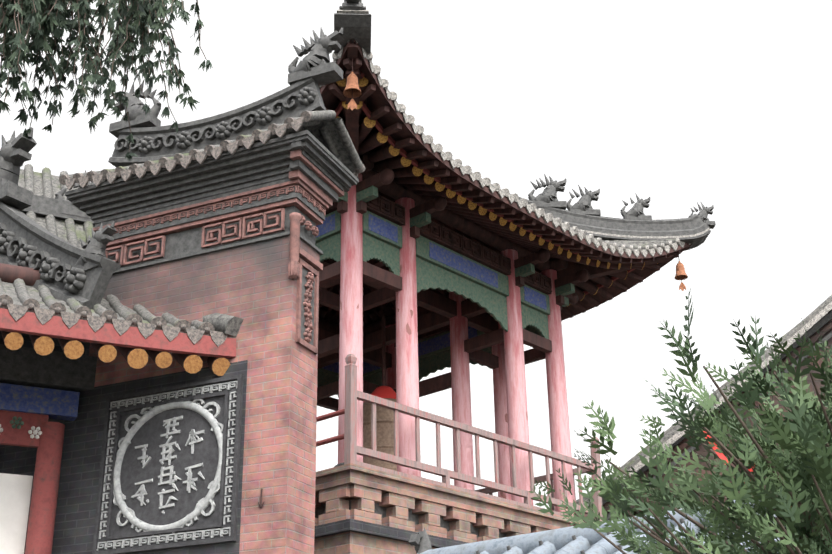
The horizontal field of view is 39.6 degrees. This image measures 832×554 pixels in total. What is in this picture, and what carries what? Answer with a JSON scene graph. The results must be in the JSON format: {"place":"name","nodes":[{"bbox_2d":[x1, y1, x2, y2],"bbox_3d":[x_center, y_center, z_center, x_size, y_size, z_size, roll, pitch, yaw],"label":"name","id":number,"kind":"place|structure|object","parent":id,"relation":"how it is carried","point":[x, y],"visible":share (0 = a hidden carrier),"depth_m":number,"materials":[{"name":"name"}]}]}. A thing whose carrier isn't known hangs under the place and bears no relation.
{"place":"outdoors","nodes":[
{"label":"outdoors","id":0,"kind":"place"},
{"bbox_2d":[0,330,96,553],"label":"gate facade","id":1,"kind":"structure","parent":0,"point":[37,391],"depth_m":10.49,"materials":[{"name":"red paint"}]},
{"bbox_2d":[0,263,235,375],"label":"eave fascia","id":2,"kind":"structure","parent":1,"relation":"on","point":[133,345],"depth_m":9.93,"materials":[{"name":"red wood"}]},
{"bbox_2d":[0,0,831,508],"label":"sky","id":3,"kind":"structure","parent":0,"point":[726,105],"materials":[{"name":"white"}]},
{"bbox_2d":[314,463,583,553],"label":"balcony base","id":4,"kind":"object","parent":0,"point":[359,509],"depth_m":13.39,"materials":[{"name":"brown brick"}]},
{"bbox_2d":[334,173,574,515],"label":"columns","id":5,"kind":"structure","parent":4,"relation":"on","point":[510,398],"depth_m":16.31,"materials":[{"name":"wood"}]},
{"bbox_2d":[315,154,589,410],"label":"pavilion beams","id":6,"kind":"structure","parent":5,"relation":"on","point":[474,273],"depth_m":16.73,"materials":[{"name":"green wood"}]},
{"bbox_2d":[318,43,689,325],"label":"roof eaves","id":7,"kind":"object","parent":6,"relation":"on","point":[463,200],"visible":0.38,"depth_m":15.69,"materials":[{"name":"brown wood"}]},
{"bbox_2d":[319,0,715,320],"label":"pavilion roof","id":8,"kind":"structure","parent":7,"relation":"on","point":[636,232],"depth_m":17.10,"materials":[{"name":"grey tile"}]},
{"bbox_2d":[363,315,396,470],"bbox_3d":[-0.480,1.895,17.392,1.033,2.823,1.034,-2,-24,2],"label":"bell","id":9,"kind":"object","parent":8,"relation":"attached to","point":[384,430],"visible":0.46,"depth_m":16.85,"materials":[{"name":"brown metal"}]},
{"bbox_2d":[343,58,687,290],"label":"hanging bells","id":10,"kind":"object","parent":8,"relation":"hanging from","point":[352,90],"visible":1,"depth_m":13.23,"materials":[{"name":"metal"}]},
{"bbox_2d":[316,354,602,522],"bbox_3d":[-0.911,2.960,16.609,5.125,1.363,5.173,-21,-30,37],"label":"balcony railing","id":11,"kind":"object","parent":4,"relation":"on","point":[353,395],"visible":0.29,"depth_m":14.40,"materials":[{"name":"wood"}]},
{"bbox_2d":[408,500,779,553],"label":"shed roof","id":12,"kind":"structure","parent":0,"point":[569,540],"depth_m":7.16,"materials":[{"name":"grey tile"}]},
{"bbox_2d":[580,309,831,519],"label":"hall walls","id":13,"kind":"structure","parent":0,"point":[823,325],"depth_m":20.51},
{"bbox_2d":[576,295,831,512],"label":"hall roof","id":14,"kind":"structure","parent":13,"relation":"on","point":[672,434],"depth_m":20.46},
{"label":"ground","id":15,"kind":"structure","parent":0,"visible":0},
{"bbox_2d":[0,0,212,160],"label":"tree foliage","id":16,"kind":"object","parent":15,"relation":"on","point":[37,22],"visible":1,"depth_m":5.41,"materials":[{"name":"green plant"}]},
{"bbox_2d":[0,236,319,553],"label":"brick wing wall","id":17,"kind":"structure","parent":15,"relation":"on","point":[254,287],"depth_m":10.34,"materials":[{"name":"brown brick"}]},
{"bbox_2d":[0,127,243,346],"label":"gate roof tiles","id":18,"kind":"object","parent":17,"relation":"attached to","point":[51,235],"visible":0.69,"depth_m":10.82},
{"bbox_2d":[92,374,243,553],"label":"carved wall plaque","id":19,"kind":"object","parent":17,"relation":"attached to","point":[169,468],"visible":1,"depth_m":10.13,"materials":[{"name":"grey stone"}]},
{"bbox_2d":[67,135,356,273],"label":"wall cornice","id":20,"kind":"structure","parent":17,"relation":"on","point":[252,196],"depth_m":10.99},
{"bbox_2d":[59,28,365,196],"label":"roof ridge","id":21,"kind":"structure","parent":20,"relation":"on","point":[296,108],"depth_m":11.42,"materials":[{"name":"grey tile"}]},
{"bbox_2d":[258,212,322,507],"bbox_3d":[-1.024,0.719,10.197,0.570,2.670,0.305,16,-29,-33],"label":"wall ornament","id":22,"kind":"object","parent":17,"relation":"attached to","point":[304,273],"depth_m":10.46,"materials":[{"name":"stone"}]},
{"bbox_2d":[529,288,831,553],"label":"shrub","id":23,"kind":"object","parent":15,"relation":"on","point":[792,491],"visible":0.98,"depth_m":2.80,"materials":[{"name":"green plant"}]},
{"bbox_2d":[703,431,753,471],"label":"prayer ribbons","id":24,"kind":"object","parent":23,"relation":"attached to","point":[721,456],"visible":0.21,"depth_m":2.99,"materials":[{"name":"red fabric"}]}
]}

